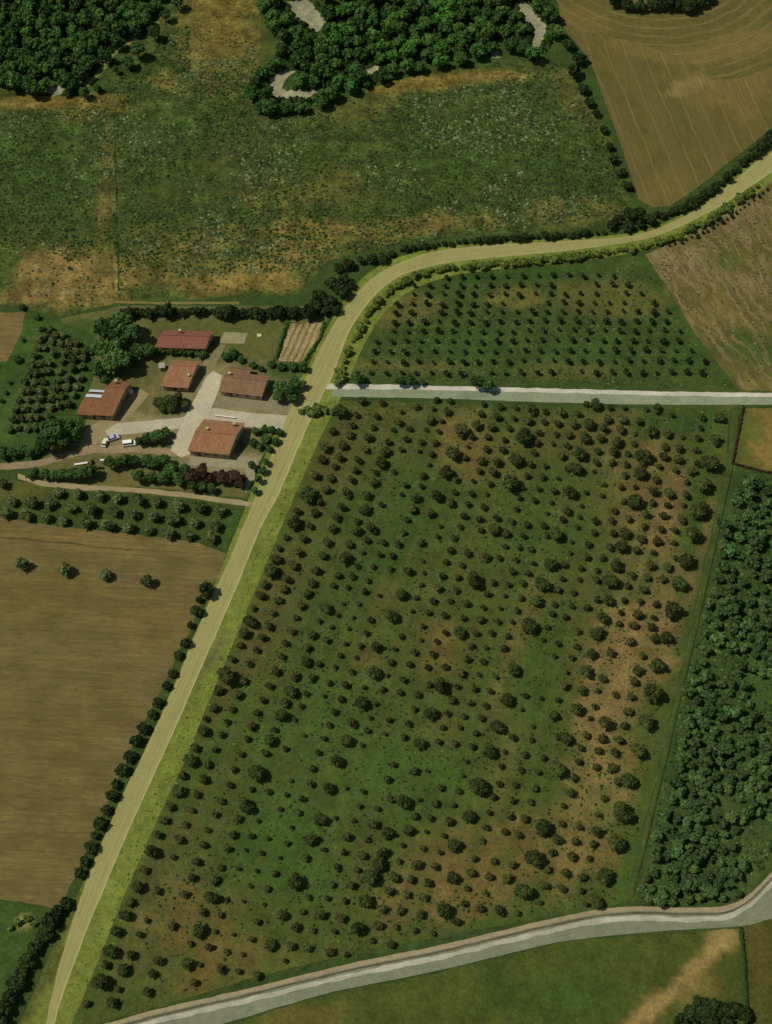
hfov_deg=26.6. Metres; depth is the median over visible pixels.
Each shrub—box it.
[13,354,22,362]
[18,303,24,310]
[33,314,39,319]
[153,348,161,356]
[158,348,164,353]
[168,348,175,355]
[174,349,180,354]
[180,349,186,355]
[185,349,193,355]
[197,350,206,359]
[221,352,229,359]
[228,348,239,358]
[238,355,244,362]
[248,362,255,367]
[248,438,257,447]
[251,427,260,434]
[256,443,264,449]
[261,424,267,431]
[261,433,271,443]
[265,445,272,451]
[267,360,274,367]
[268,425,276,432]
[272,437,279,446]
[275,427,284,435]
[277,362,287,370]
[288,361,297,371]
[297,362,306,370]
[297,408,303,413]
[303,405,311,411]
[306,409,315,416]
[311,402,322,415]
[320,406,329,412]
[329,407,334,414]
[333,377,341,386]
[334,367,345,374]
[335,373,345,382]
[343,348,352,354]
[356,325,364,331]
[357,322,365,327]
[365,308,371,314]
[371,303,378,309]
[372,296,381,303]
[385,287,392,293]
[393,282,401,288]
[400,276,409,285]
[403,245,409,251]
[406,275,411,282]
[410,271,417,278]
[419,270,428,276]
[422,242,428,248]
[436,266,443,272]
[442,264,449,269]
[464,263,473,269]
[470,260,477,267]
[475,237,481,243]
[477,261,488,270]
[481,236,489,242]
[494,235,501,241]
[495,259,501,265]
[500,260,507,267]
[509,257,516,265]
[513,234,522,241]
[516,257,520,265]
[520,257,528,265]
[521,231,528,240]
[535,257,542,265]
[540,254,547,261]
[541,231,549,239]
[549,234,555,240]
[549,253,558,262]
[555,232,561,238]
[555,254,561,262]
[559,252,566,261]
[566,232,573,238]
[566,251,572,261]
[572,251,581,261]
[573,230,580,237]
[580,228,589,235]
[580,252,586,258]
[584,249,593,256]
[594,251,601,256]
[628,244,636,253]
[654,237,661,244]
[659,212,666,218]
[670,206,678,213]
[674,233,682,239]
[676,205,685,212]
[682,227,688,233]
[683,202,691,208]
[686,197,698,207]
[688,223,695,232]
[694,195,703,202]
[698,221,705,227]
[699,191,707,199]
[703,187,714,195]
[704,217,712,224]
[709,211,720,218]
[710,182,719,190]
[717,180,724,185]
[721,202,732,212]
[722,171,732,181]
[732,165,740,172]
[734,192,744,203]
[739,157,747,165]
[744,154,752,159]
[744,187,755,196]
[748,149,759,157]
[752,144,765,153]
[756,138,770,147]
[765,130,771,137]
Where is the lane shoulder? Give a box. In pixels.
[106,872,771,1023]
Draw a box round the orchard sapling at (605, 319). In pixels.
[602,317,608,322]
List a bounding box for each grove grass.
[0,317,95,458]
[0,481,242,548]
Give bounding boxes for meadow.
[0,0,633,316]
[231,929,742,1023]
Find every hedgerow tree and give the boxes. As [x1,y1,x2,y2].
[561,37,575,49]
[568,63,581,78]
[572,53,587,64]
[575,83,588,93]
[584,97,594,105]
[592,108,599,116]
[599,125,607,132]
[606,141,613,149]
[609,155,618,163]
[614,167,625,175]
[622,181,632,189]
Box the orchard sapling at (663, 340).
[659,337,666,343]
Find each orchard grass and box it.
[72,400,729,1023]
[348,255,738,390]
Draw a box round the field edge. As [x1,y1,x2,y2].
[0,537,186,552]
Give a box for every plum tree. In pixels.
[184,468,201,480]
[195,462,207,479]
[204,472,215,482]
[216,469,228,483]
[227,469,239,483]
[233,474,246,486]
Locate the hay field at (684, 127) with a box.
[565,28,771,206]
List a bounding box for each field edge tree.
[62,90,69,96]
[79,87,90,98]
[93,83,101,92]
[112,65,118,73]
[120,55,134,69]
[130,41,144,58]
[147,26,160,40]
[159,8,170,22]
[171,0,182,9]
[253,100,261,112]
[288,102,294,112]
[302,102,309,112]
[333,91,340,101]
[363,80,370,88]
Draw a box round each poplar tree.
[636,883,645,892]
[641,873,649,881]
[641,889,655,902]
[647,884,655,893]
[648,847,661,862]
[649,866,658,877]
[650,839,661,847]
[651,830,662,842]
[653,893,668,906]
[657,816,672,830]
[657,884,666,893]
[660,807,671,816]
[661,852,670,861]
[662,863,678,876]
[665,794,676,803]
[667,775,682,787]
[667,882,680,895]
[667,896,676,905]
[668,873,678,882]
[669,825,676,833]
[669,846,683,859]
[671,838,682,847]
[672,762,684,774]
[672,812,681,823]
[675,827,691,841]
[676,753,688,764]
[677,736,686,748]
[677,786,686,797]
[678,852,692,868]
[679,772,688,780]
[679,878,695,893]
[680,799,687,807]
[680,870,687,877]
[681,684,696,697]
[682,706,692,713]
[682,714,694,727]
[682,729,690,737]
[682,817,691,826]
[683,892,694,903]
[684,843,693,851]
[685,674,700,685]
[686,760,694,769]
[686,799,702,813]
[686,874,704,887]
[687,736,700,748]
[687,748,695,755]
[688,769,706,787]
[688,862,700,872]
[689,664,698,672]
[689,786,695,796]
[689,832,699,841]
[691,728,700,736]
[691,849,707,864]
[692,707,701,718]
[693,696,701,703]
[693,812,708,822]
[694,823,702,835]
[695,893,703,901]
[696,685,705,696]
[697,715,711,728]
[697,789,709,797]
[698,645,711,655]
[698,658,706,665]
[698,668,711,682]
[698,747,709,754]
[698,876,712,891]
[699,752,713,767]
[699,776,712,788]
[699,836,707,844]
[700,767,711,775]
[701,733,714,744]
[701,805,708,812]
[701,846,709,855]
[702,613,711,621]
[702,628,711,636]
[702,704,715,717]
[703,681,714,689]
[703,871,713,879]
[703,886,718,898]
[704,599,713,608]
[704,689,717,703]
[705,827,717,836]
[706,793,716,804]
[707,741,723,756]
[707,855,714,863]
[708,840,718,851]
[709,587,720,596]
[709,632,724,645]
[709,726,719,735]
[710,620,722,628]
[710,814,720,821]
[712,771,720,779]
[712,783,722,792]
[713,575,723,581]
[713,877,723,888]
[714,608,727,618]
[715,697,726,712]
[715,755,725,766]
[716,559,729,572]
[716,680,725,687]
[716,712,727,720]
[716,845,726,854]
[716,856,725,866]
[717,516,732,528]
[717,539,727,549]
[718,595,736,609]
[718,818,727,828]
[718,830,728,837]
[718,893,727,901]
[719,867,726,877]
[720,528,731,539]
[720,742,734,756]
[721,735,731,743]
[722,705,742,718]
[723,811,737,823]
[723,881,733,888]
[724,543,738,556]
[724,619,739,634]
[724,785,732,793]
[725,584,736,592]
[725,603,739,615]
[725,640,738,651]
[725,688,732,695]
[725,723,733,731]
[725,758,733,768]
[725,773,736,784]
[725,857,735,866]
[726,573,734,581]
[726,841,736,850]
[726,866,742,880]
[727,677,738,687]
[728,564,736,573]
[729,615,740,623]
[730,495,742,506]
[731,825,740,833]
[733,487,742,495]
[733,668,742,677]
[733,889,742,897]
[734,511,743,520]
[734,531,745,542]
[734,596,742,605]
[734,630,745,640]
[734,658,747,668]
[734,753,741,759]
[735,518,747,530]
[735,552,744,559]
[735,782,743,790]
[735,791,745,801]
[736,725,743,733]
[736,740,744,748]
[736,769,747,779]
[736,815,746,825]
[737,677,749,688]
[737,858,749,870]
[738,577,748,586]
[738,642,747,652]
[738,692,747,700]
[739,715,752,727]
[740,616,750,632]
[741,803,755,816]
[742,474,758,488]
[742,488,756,500]
[742,509,755,523]
[742,731,756,744]
[743,792,757,806]
[744,526,757,538]
[744,544,753,552]
[744,556,759,569]
[744,783,757,794]
[745,700,753,707]
[745,744,755,755]
[746,595,755,606]
[747,632,755,640]
[747,665,759,671]
[747,760,756,768]
[748,500,758,509]
[748,535,765,550]
[748,609,756,619]
[748,775,756,784]
[749,568,758,577]
[749,586,757,594]
[749,619,763,632]
[750,650,758,657]
[750,710,760,719]
[751,517,762,527]
[752,550,761,559]
[752,639,764,650]
[753,807,763,816]
[754,723,763,732]
[754,791,767,804]
[755,630,770,641]
[756,479,764,488]
[756,596,767,604]
[756,734,767,741]
[757,505,767,517]
[757,668,766,677]
[757,755,769,764]
[757,780,768,789]
[758,529,766,537]
[758,568,771,582]
[758,741,771,756]
[758,765,771,778]
[759,613,771,628]
[760,585,767,592]
[760,604,767,612]
[761,555,771,566]
[761,649,771,654]
[762,484,771,495]
[762,653,771,667]
[763,498,771,507]
[764,516,771,523]
[764,712,771,724]
[765,813,771,823]
[766,597,771,608]
[766,668,771,681]
[767,638,771,650]
[768,802,771,812]
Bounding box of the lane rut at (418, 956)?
[125,878,771,1023]
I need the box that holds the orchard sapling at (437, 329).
[435,327,440,332]
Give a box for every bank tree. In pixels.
[0,999,11,1016]
[0,1014,6,1023]
[1,989,16,1004]
[5,975,25,990]
[13,964,27,977]
[17,952,34,968]
[27,941,39,956]
[32,938,43,947]
[36,927,54,941]
[40,912,59,929]
[50,904,62,915]
[59,897,70,910]
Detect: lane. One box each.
[122,877,771,1023]
[331,389,771,404]
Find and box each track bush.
[0,446,7,453]
[0,453,7,459]
[6,448,16,457]
[16,443,26,453]
[23,470,31,477]
[24,448,35,457]
[32,467,39,476]
[33,444,43,452]
[39,468,49,478]
[48,470,59,479]
[57,468,66,478]
[64,467,76,480]
[74,466,88,478]
[86,464,97,476]
[102,455,115,468]
[112,456,123,466]
[122,454,132,465]
[131,455,139,464]
[131,469,144,481]
[140,454,152,467]
[144,471,156,481]
[150,456,160,467]
[156,470,168,482]
[158,454,170,463]
[163,463,178,475]
[171,471,185,485]
[178,463,190,473]
[187,480,197,491]
[197,480,206,490]
[207,483,215,492]
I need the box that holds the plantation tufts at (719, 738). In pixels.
[639,473,771,898]
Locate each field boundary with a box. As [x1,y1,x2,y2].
[105,109,114,288]
[114,120,119,297]
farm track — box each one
[0,445,253,469]
[18,473,250,505]
[115,301,238,304]
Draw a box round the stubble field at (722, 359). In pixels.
[645,181,771,391]
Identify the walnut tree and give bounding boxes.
[89,972,109,989]
[102,944,115,957]
[106,996,115,1008]
[110,925,119,936]
[117,963,130,976]
[118,909,129,919]
[131,880,143,892]
[143,845,158,857]
[171,784,184,797]
[181,957,192,970]
[182,753,196,766]
[192,921,203,939]
[197,725,208,735]
[202,891,219,903]
[216,666,236,684]
[238,797,253,812]
[243,614,255,626]
[248,764,263,780]
[263,563,278,577]
[264,734,276,745]
[264,937,275,951]
[274,709,287,720]
[277,909,286,919]
[283,684,295,696]
[286,515,300,528]
[286,872,301,890]
[298,486,316,503]
[299,656,310,666]
[304,833,317,844]
[313,811,327,825]
[320,602,330,612]
[322,782,333,793]
[329,754,343,766]
[334,403,348,416]
[338,552,350,563]
[340,734,352,745]
[348,524,360,534]
[350,921,363,934]
[354,695,366,708]
[356,894,372,906]
[358,503,370,513]
[363,869,377,885]
[365,665,380,679]
[371,641,381,651]
[371,858,385,871]
[374,456,386,468]
[376,846,387,858]
[381,827,393,839]
[383,610,397,621]
[393,794,411,808]
[394,587,406,599]
[413,737,425,749]
[423,707,437,720]
[430,489,441,499]
[434,677,447,692]
[436,900,450,917]
[438,465,452,477]
[445,446,460,458]
[446,870,459,883]
[447,838,460,851]
[453,423,468,437]
[453,626,465,638]
[461,808,475,822]
[466,571,482,587]
[468,777,488,795]
[482,744,495,757]
[488,523,501,534]
[489,719,504,732]
[499,693,512,706]
[501,474,519,490]
[506,663,519,675]
[508,452,523,466]
[513,883,532,897]
[514,427,532,443]
[520,616,537,633]
[524,849,542,866]
[530,595,543,605]
[533,576,550,590]
[535,818,550,835]
[544,557,558,569]
[547,760,565,776]
[549,527,563,540]
[560,732,571,744]
[561,485,577,497]
[568,462,582,473]
[569,702,583,714]
[570,446,586,458]
[579,431,591,441]
[580,665,590,677]
[583,418,594,429]
[586,648,596,658]
[589,398,600,410]
[589,626,603,640]
[591,826,601,837]
[591,895,604,908]
[595,611,608,622]
[597,867,612,885]
[598,715,611,728]
[599,594,614,604]
[602,574,618,586]
[606,833,625,851]
[610,558,622,571]
[612,800,634,822]
[614,540,627,550]
[618,526,630,538]
[620,772,637,787]
[626,494,642,507]
[629,743,644,757]
[633,465,647,479]
[634,448,651,464]
[638,714,653,729]
[643,423,656,435]
[643,682,662,703]
[650,658,665,671]
[659,631,672,642]
[664,601,682,619]
[671,575,688,589]
[677,553,694,568]
[685,526,701,540]
[688,501,708,517]
[695,476,711,492]
[700,455,718,469]
[709,434,720,445]
[712,413,725,420]
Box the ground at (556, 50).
[0,0,771,1023]
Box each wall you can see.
[74,462,87,465]
[215,415,234,418]
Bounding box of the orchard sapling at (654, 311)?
[651,308,657,314]
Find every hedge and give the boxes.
[272,320,288,361]
[303,320,324,362]
[731,406,771,473]
[739,927,748,1006]
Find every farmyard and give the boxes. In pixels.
[78,389,148,449]
[189,456,256,492]
[214,397,291,414]
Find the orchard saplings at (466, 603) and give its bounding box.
[198,397,705,966]
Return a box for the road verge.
[20,143,771,1023]
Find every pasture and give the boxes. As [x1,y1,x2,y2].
[735,408,771,471]
[742,919,771,1023]
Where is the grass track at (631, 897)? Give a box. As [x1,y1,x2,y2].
[626,408,741,900]
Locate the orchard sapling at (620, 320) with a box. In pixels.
[617,318,623,324]
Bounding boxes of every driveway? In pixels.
[106,408,286,435]
[171,371,221,456]
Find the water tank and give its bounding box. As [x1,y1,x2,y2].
[128,389,133,394]
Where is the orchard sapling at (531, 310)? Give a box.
[529,308,535,313]
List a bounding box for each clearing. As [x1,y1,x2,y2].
[48,85,63,95]
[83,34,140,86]
[270,69,316,98]
[285,0,325,31]
[363,66,378,74]
[491,51,500,57]
[515,0,546,46]
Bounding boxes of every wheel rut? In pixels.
[629,411,735,896]
[633,411,739,896]
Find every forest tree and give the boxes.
[0,2,12,19]
[0,13,5,25]
[0,35,3,46]
[0,46,7,60]
[0,65,11,85]
[0,70,21,89]
[2,21,18,33]
[2,31,17,46]
[3,60,16,70]
[5,45,18,61]
[9,2,20,16]
[11,11,23,28]
[14,0,24,4]
[14,59,26,74]
[15,46,32,61]
[17,74,32,88]
[20,0,38,14]
[20,26,32,36]
[21,13,35,28]
[22,35,32,47]
[23,55,40,69]
[24,82,41,97]
[27,67,41,80]
[28,0,41,9]
[32,37,45,50]
[34,13,48,30]
[35,49,48,61]
[37,0,54,16]
[38,61,52,76]
[38,78,49,93]
[39,28,52,38]
[43,38,58,51]
[46,54,64,68]
[47,11,64,27]
[49,46,63,58]
[51,25,64,39]
[53,3,66,13]
[53,68,66,80]
[56,0,67,5]
[58,37,70,49]
[58,72,77,90]
[62,54,78,68]
[63,12,75,23]
[66,21,78,34]
[68,30,87,48]
[69,0,82,10]
[72,64,87,80]
[73,45,85,58]
[74,8,93,28]
[78,54,94,70]
[82,38,98,53]
[83,28,98,38]
[86,0,103,12]
[91,7,105,21]
[92,20,107,31]
[97,46,111,63]
[98,31,110,42]
[102,13,117,25]
[104,0,119,12]
[110,33,121,49]
[111,19,127,35]
[116,3,129,18]
[124,0,138,9]
[125,9,139,19]
[126,19,141,35]
[136,1,151,13]
[137,11,151,27]
[150,0,161,12]
[244,84,257,100]
[249,77,259,87]
[254,64,268,79]
[256,87,271,99]
[258,0,271,11]
[261,97,278,115]
[264,7,279,21]
[266,19,281,34]
[267,58,281,70]
[270,0,283,5]
[274,42,289,55]
[276,28,289,42]
[279,12,292,25]
[279,102,289,113]
[289,24,304,38]
[289,50,305,66]
[291,35,304,49]
[293,71,308,86]
[294,100,304,112]
[298,45,314,59]
[300,60,311,72]
[301,33,312,43]
[307,74,319,87]
[309,61,323,76]
[311,89,328,107]
[313,41,327,55]
[315,52,328,66]
[317,31,328,43]
[319,4,334,19]
[321,22,336,35]
[321,64,335,78]
[323,86,338,100]
[327,30,342,45]
[328,45,340,57]
[329,57,341,68]
[331,72,344,87]
[334,6,345,17]
[336,21,356,34]
[341,35,352,47]
[342,1,360,14]
[342,48,353,58]
[344,77,356,93]
[348,14,365,30]
[348,61,360,71]
[351,35,362,45]
[352,66,366,83]
[354,4,366,16]
[354,47,368,59]
[358,0,373,6]
[365,27,379,41]
[365,43,377,54]
[366,4,378,16]
[366,12,378,28]
[374,51,386,64]
[376,38,390,52]
[376,69,388,81]
[380,19,393,35]
[383,2,398,14]
[386,49,398,62]
[386,62,398,76]
[387,12,400,23]
[392,33,406,48]
[393,20,408,34]
[395,7,411,21]
[399,40,416,57]
[399,58,413,72]
[403,0,417,12]
[409,23,424,36]
[409,34,420,45]
[412,0,426,5]
[413,60,426,72]
[418,16,432,28]
[420,4,433,15]
[420,46,433,61]
[421,32,437,46]
[429,0,439,10]
[431,12,442,24]
[431,52,449,68]
[433,39,448,54]
[437,0,456,12]
[437,22,452,35]
[441,10,456,23]
[446,33,458,44]
[452,22,464,33]
[453,5,470,22]
[453,51,467,65]
[455,39,468,52]
[456,0,471,8]
[456,29,472,43]
[466,22,479,35]
[467,5,481,19]
[468,0,481,5]
[469,41,484,57]
[474,15,487,29]
[474,30,491,44]
[480,7,491,18]
[480,20,495,36]
[483,0,495,6]
[483,41,497,52]
[490,11,502,23]
[495,5,510,16]
[496,0,509,5]
[499,23,510,36]
[503,36,518,52]
[507,8,520,22]
[514,39,531,53]
[515,21,527,33]
[524,46,541,61]
[531,0,547,10]
[541,4,558,21]
[549,23,562,38]
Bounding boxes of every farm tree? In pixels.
[35,431,54,451]
[38,418,64,437]
[53,430,70,448]
[61,418,74,433]
[68,426,81,441]
[73,418,84,428]
[89,338,109,358]
[89,359,104,376]
[93,317,118,340]
[100,349,121,373]
[100,375,110,384]
[107,336,126,349]
[108,311,132,335]
[111,347,131,371]
[120,323,140,343]
[129,342,143,356]
[130,354,138,365]
[140,343,154,357]
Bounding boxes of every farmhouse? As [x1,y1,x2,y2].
[76,379,131,419]
[155,329,213,351]
[161,360,199,391]
[188,419,244,458]
[218,366,270,399]
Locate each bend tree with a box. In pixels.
[308,299,320,311]
[312,290,326,301]
[319,306,330,314]
[321,295,337,309]
[324,277,339,288]
[331,305,340,314]
[334,282,349,296]
[338,272,348,283]
[345,280,355,288]
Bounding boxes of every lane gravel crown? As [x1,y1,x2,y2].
[326,383,771,396]
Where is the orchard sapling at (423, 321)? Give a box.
[421,318,427,323]
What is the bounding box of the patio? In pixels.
[219,332,247,343]
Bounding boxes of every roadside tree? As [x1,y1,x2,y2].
[74,867,84,878]
[80,856,88,866]
[83,840,97,854]
[90,831,99,838]
[93,816,105,830]
[100,804,111,815]
[105,789,118,801]
[110,778,120,789]
[114,763,127,775]
[123,750,136,762]
[129,734,141,746]
[136,721,148,733]
[147,709,155,719]
[152,697,162,707]
[162,681,170,689]
[167,669,177,677]
[173,650,182,659]
[180,638,191,646]
[187,621,193,627]
[189,605,202,617]
[195,596,202,602]
[199,581,213,597]
[334,262,344,273]
[343,258,354,269]
[356,255,364,264]
[365,253,377,262]
[377,252,387,263]
[388,249,394,255]
[606,220,616,229]
[612,214,626,224]
[621,220,633,231]
[623,207,637,219]
[635,206,646,219]
[635,219,645,227]
[644,214,656,225]
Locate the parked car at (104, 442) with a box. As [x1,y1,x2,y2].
[101,438,107,447]
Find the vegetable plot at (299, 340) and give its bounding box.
[276,322,321,361]
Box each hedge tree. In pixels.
[119,306,133,315]
[132,307,139,315]
[139,308,145,315]
[143,307,154,318]
[154,305,162,313]
[160,301,173,317]
[176,308,186,316]
[190,307,201,314]
[200,307,207,315]
[212,306,222,317]
[218,304,234,318]
[228,306,238,316]
[238,307,246,317]
[246,307,252,317]
[249,306,264,319]
[265,307,273,317]
[272,305,286,317]
[282,306,291,316]
[287,306,299,317]
[299,304,316,318]
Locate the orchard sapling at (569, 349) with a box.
[566,347,572,351]
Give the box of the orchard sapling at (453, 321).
[451,319,456,325]
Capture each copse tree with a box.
[609,0,620,4]
[619,0,634,9]
[634,0,646,11]
[646,0,657,9]
[657,0,673,9]
[669,0,682,9]
[680,0,697,12]
[696,0,707,6]
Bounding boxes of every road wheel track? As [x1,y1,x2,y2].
[50,158,770,1023]
[52,163,771,1023]
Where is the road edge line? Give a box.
[54,171,771,1023]
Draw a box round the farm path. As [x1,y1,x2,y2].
[191,344,224,394]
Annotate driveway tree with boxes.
[152,397,163,405]
[157,403,166,412]
[163,394,172,404]
[166,403,174,412]
[170,392,183,408]
[181,398,189,407]
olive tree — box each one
[0,478,7,487]
[0,506,12,518]
[6,425,14,432]
[7,496,17,506]
[8,414,16,421]
[11,404,19,413]
[14,424,21,430]
[15,397,21,403]
[15,557,28,570]
[17,414,24,420]
[18,386,25,394]
[19,376,28,384]
[19,404,28,411]
[19,508,33,520]
[23,425,31,432]
[23,495,36,507]
[24,396,31,402]
[25,368,32,376]
[25,386,34,393]
[25,413,33,421]
[27,359,35,367]
[29,378,39,386]
[30,351,38,358]
[31,403,41,411]
[31,422,38,432]
[32,368,40,376]
[33,342,40,350]
[34,336,42,342]
[34,392,44,401]
[34,413,41,420]
[35,359,44,366]
[35,385,42,392]
[36,325,46,331]
[38,344,49,350]
[39,377,46,384]
[40,366,51,373]
[41,332,48,339]
[41,511,51,521]
[44,358,51,365]
[44,413,50,419]
[44,497,56,509]
[45,325,53,332]
[45,403,54,411]
[47,393,55,401]
[48,337,54,344]
[49,348,57,356]
[50,331,59,339]
[51,384,60,391]
[52,487,63,498]
[53,376,62,382]
[54,400,61,408]
[55,367,64,374]
[56,339,64,346]
[57,561,70,575]
[58,515,68,525]
[59,331,66,338]
[59,358,66,364]
[59,391,65,398]
[61,348,70,356]
[62,383,70,390]
[63,373,71,382]
[63,399,71,406]
[65,338,72,348]
[66,503,77,511]
[67,363,74,371]
[68,353,76,362]
[70,391,76,397]
[72,339,79,346]
[72,347,79,353]
[73,382,80,389]
[74,488,82,498]
[75,374,84,380]
[78,353,86,361]
[78,363,86,369]
[79,516,91,528]
[81,345,89,354]
[82,1000,90,1007]
[85,503,96,515]
[94,490,105,500]
[98,569,112,580]
[101,519,114,529]
[101,960,109,968]
[106,506,120,515]
[112,492,122,502]
[114,985,121,992]
[122,521,134,532]
[124,897,134,906]
[126,950,134,959]
[128,508,139,518]
[133,493,142,504]
[135,931,142,937]
[139,574,152,586]
[139,865,147,873]
[141,986,151,996]
[143,525,154,534]
[147,968,155,978]
[148,512,158,519]
[152,830,161,837]
[153,496,162,506]
[153,886,159,893]
[153,956,163,964]
[159,816,168,823]
[162,527,174,539]
[164,802,173,810]
[165,513,180,525]
[168,921,175,929]
[172,498,184,511]
[174,834,182,844]
[178,771,186,778]
[179,890,188,898]
[180,821,188,827]
[183,530,194,540]
[187,806,194,812]
[187,873,195,881]
[187,940,193,947]
[190,517,199,528]
[190,743,198,752]
[190,978,198,986]
[191,857,201,864]
[192,501,206,513]
[192,790,199,797]
[199,773,207,782]
[199,907,206,916]
[200,841,207,847]
[204,760,212,768]
[204,827,211,832]
[205,943,212,950]
[206,530,215,543]
[209,519,222,530]
[209,703,217,712]
[209,874,218,885]
[212,810,218,817]
[213,504,226,517]
[213,685,223,694]
[215,863,223,870]
[216,797,225,804]
[216,963,224,973]
[217,911,223,917]
[222,948,229,954]
[223,844,231,851]
[227,655,235,661]
[228,830,236,838]
[231,690,242,698]
[233,814,241,821]
[235,642,244,647]
[235,968,242,973]
[238,627,248,638]
[239,676,246,684]
[247,721,255,729]
[247,832,254,838]
[252,918,259,924]
[252,970,260,980]
[255,591,266,598]
[257,633,266,640]
[259,579,269,588]
[260,749,268,756]
[263,620,272,630]
[264,682,272,688]
[264,885,270,892]
[269,609,275,615]
[269,665,279,674]
[270,553,281,563]
[272,869,277,876]
[273,595,282,603]
[278,697,289,707]
[280,584,287,592]
[281,574,291,582]
[286,626,295,634]
[286,941,294,949]
[288,559,297,568]
[290,670,298,680]
[290,921,299,931]
[294,548,301,554]
[294,809,301,815]
[297,601,304,608]
[298,908,305,913]
[300,535,308,541]
[300,853,309,861]
[301,588,310,597]
[301,644,310,650]
[304,893,310,899]
[304,944,312,952]
[306,521,312,528]
[306,578,315,586]
[307,630,316,638]
[308,470,318,477]
[308,673,315,681]
[309,926,315,932]
[310,508,318,516]
[310,566,320,573]
[315,910,324,918]
[317,455,325,462]
[317,550,326,558]
[320,442,328,450]
[322,485,330,492]
[322,536,330,546]
[325,947,334,956]
[327,473,334,481]
[328,427,336,434]
[328,524,337,532]
[329,880,335,887]
[331,928,337,933]
[332,512,339,521]
[333,571,341,577]
[333,863,339,871]
[334,913,345,922]
[335,453,343,459]
[336,502,344,509]
[338,440,347,448]
[340,848,346,855]
[341,832,351,840]
[342,487,351,498]
[344,539,352,546]
[345,431,352,437]
[345,881,355,888]
[347,475,355,483]
[347,717,356,728]
[353,866,360,872]
[354,455,362,463]
[356,850,366,859]
[358,396,366,403]
[360,445,368,451]
[362,490,370,499]
[362,536,368,542]
[363,433,372,440]
[364,836,369,842]
[365,522,377,533]
[367,819,377,827]
[368,477,377,486]
[369,936,374,943]
[373,920,383,929]
[374,805,380,811]
[377,904,387,913]
[380,445,389,457]
[384,886,393,894]
[386,795,393,802]
[387,940,395,948]
[388,872,398,881]
[393,924,398,930]
[394,417,401,424]
[394,858,401,864]
[396,906,404,915]
[401,890,410,897]
[402,825,413,834]
[403,566,412,574]
[407,504,415,513]
[407,874,415,883]
[409,767,418,773]
[410,492,419,500]
[410,811,418,819]
[411,859,421,869]
[416,908,423,917]
[417,539,424,545]
[419,845,425,850]
[419,893,427,901]
[424,508,434,516]
[424,878,430,886]
[425,415,433,423]
[427,814,433,821]
[430,799,438,806]
[431,862,438,870]
[433,583,441,590]
[442,406,450,414]
[444,816,452,825]
[445,497,454,506]
[448,695,455,703]
[450,917,460,925]
[457,668,464,676]
[460,899,467,906]
[462,548,470,556]
[464,884,469,890]
[466,868,475,875]
[471,419,480,428]
[471,855,477,861]
[476,615,484,622]
[476,904,485,912]
[477,457,485,464]
[478,837,484,844]
[481,823,488,830]
[481,889,488,896]
[482,553,490,561]
[484,872,492,880]
[485,809,491,815]
[487,423,495,429]
[488,467,498,475]
[490,857,497,864]
[492,412,501,419]
[492,457,500,466]
[494,905,505,916]
[501,529,510,537]
[501,827,508,834]
[502,873,512,883]
[506,811,512,819]
[508,796,515,803]
[508,860,516,868]
[513,830,522,837]
[514,910,520,915]
[519,814,528,821]
[523,417,532,423]
[526,798,532,804]
[527,404,536,415]
[530,783,537,790]
[538,879,548,888]
[543,865,550,872]
[548,710,557,719]
[548,849,555,855]
[551,834,562,843]
[557,407,565,415]
[557,452,565,459]
[557,884,565,892]
[558,819,564,826]
[559,681,567,688]
[560,803,566,807]
[562,505,569,513]
[562,868,568,876]
[564,431,572,437]
[565,788,574,796]
[566,851,576,860]
[569,420,578,427]
[569,773,577,780]
[571,837,579,844]
[574,410,581,415]
[576,823,582,829]
[577,685,586,695]
[577,873,586,880]
[578,887,584,893]
[582,552,589,559]
[582,730,588,737]
[586,855,592,861]
[588,840,596,847]
[592,763,599,770]
[593,747,602,753]
[594,447,601,454]
[595,811,601,816]
[597,434,605,441]
[597,673,606,681]
[597,733,607,743]
[599,423,607,431]
[601,795,607,801]
[603,415,611,422]
[606,648,614,656]
[606,763,617,773]
[610,447,617,455]
[610,747,618,756]
[612,436,622,447]
[614,777,621,784]
[615,736,623,743]
[616,423,623,432]
[617,415,626,422]
[620,721,628,728]
[622,707,632,714]
[624,514,631,520]
[626,637,635,644]
[627,692,634,700]
[628,621,637,628]
[630,677,639,684]
[632,547,639,552]
[632,664,642,675]
[633,610,643,618]
[634,417,642,423]
[636,534,645,542]
[638,652,645,658]
[639,585,648,592]
[641,510,650,516]
[643,573,650,580]
[644,560,655,569]
[647,623,654,629]
[649,487,657,495]
[649,633,659,642]
[652,476,660,483]
[652,536,661,544]
[653,403,660,412]
[658,452,667,459]
[658,511,667,518]
[658,574,666,582]
[660,442,667,450]
[663,429,671,437]
[663,562,670,570]
[664,488,673,497]
[673,454,682,463]
[675,444,682,452]
[676,514,686,523]
[681,490,689,498]
[687,466,696,475]
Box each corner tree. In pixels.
[673,1012,688,1023]
[684,1004,700,1023]
[691,994,711,1020]
[700,1014,718,1023]
[707,997,722,1017]
[717,1002,731,1018]
[721,1016,733,1023]
[725,1000,744,1017]
[738,1005,752,1023]
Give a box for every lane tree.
[351,370,363,384]
[394,375,405,385]
[405,375,415,384]
[419,379,424,385]
[471,375,482,388]
[481,378,494,390]
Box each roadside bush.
[248,461,255,469]
[251,486,258,494]
[255,475,262,482]
[257,466,266,473]
[263,458,269,464]
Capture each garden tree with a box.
[272,380,286,394]
[272,393,283,401]
[283,383,297,395]
[286,394,296,402]
[288,375,300,387]
[298,380,306,388]
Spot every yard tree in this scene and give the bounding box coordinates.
[135,437,142,445]
[140,432,150,443]
[149,429,164,441]
[161,426,169,435]
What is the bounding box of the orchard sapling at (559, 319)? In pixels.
[557,317,563,323]

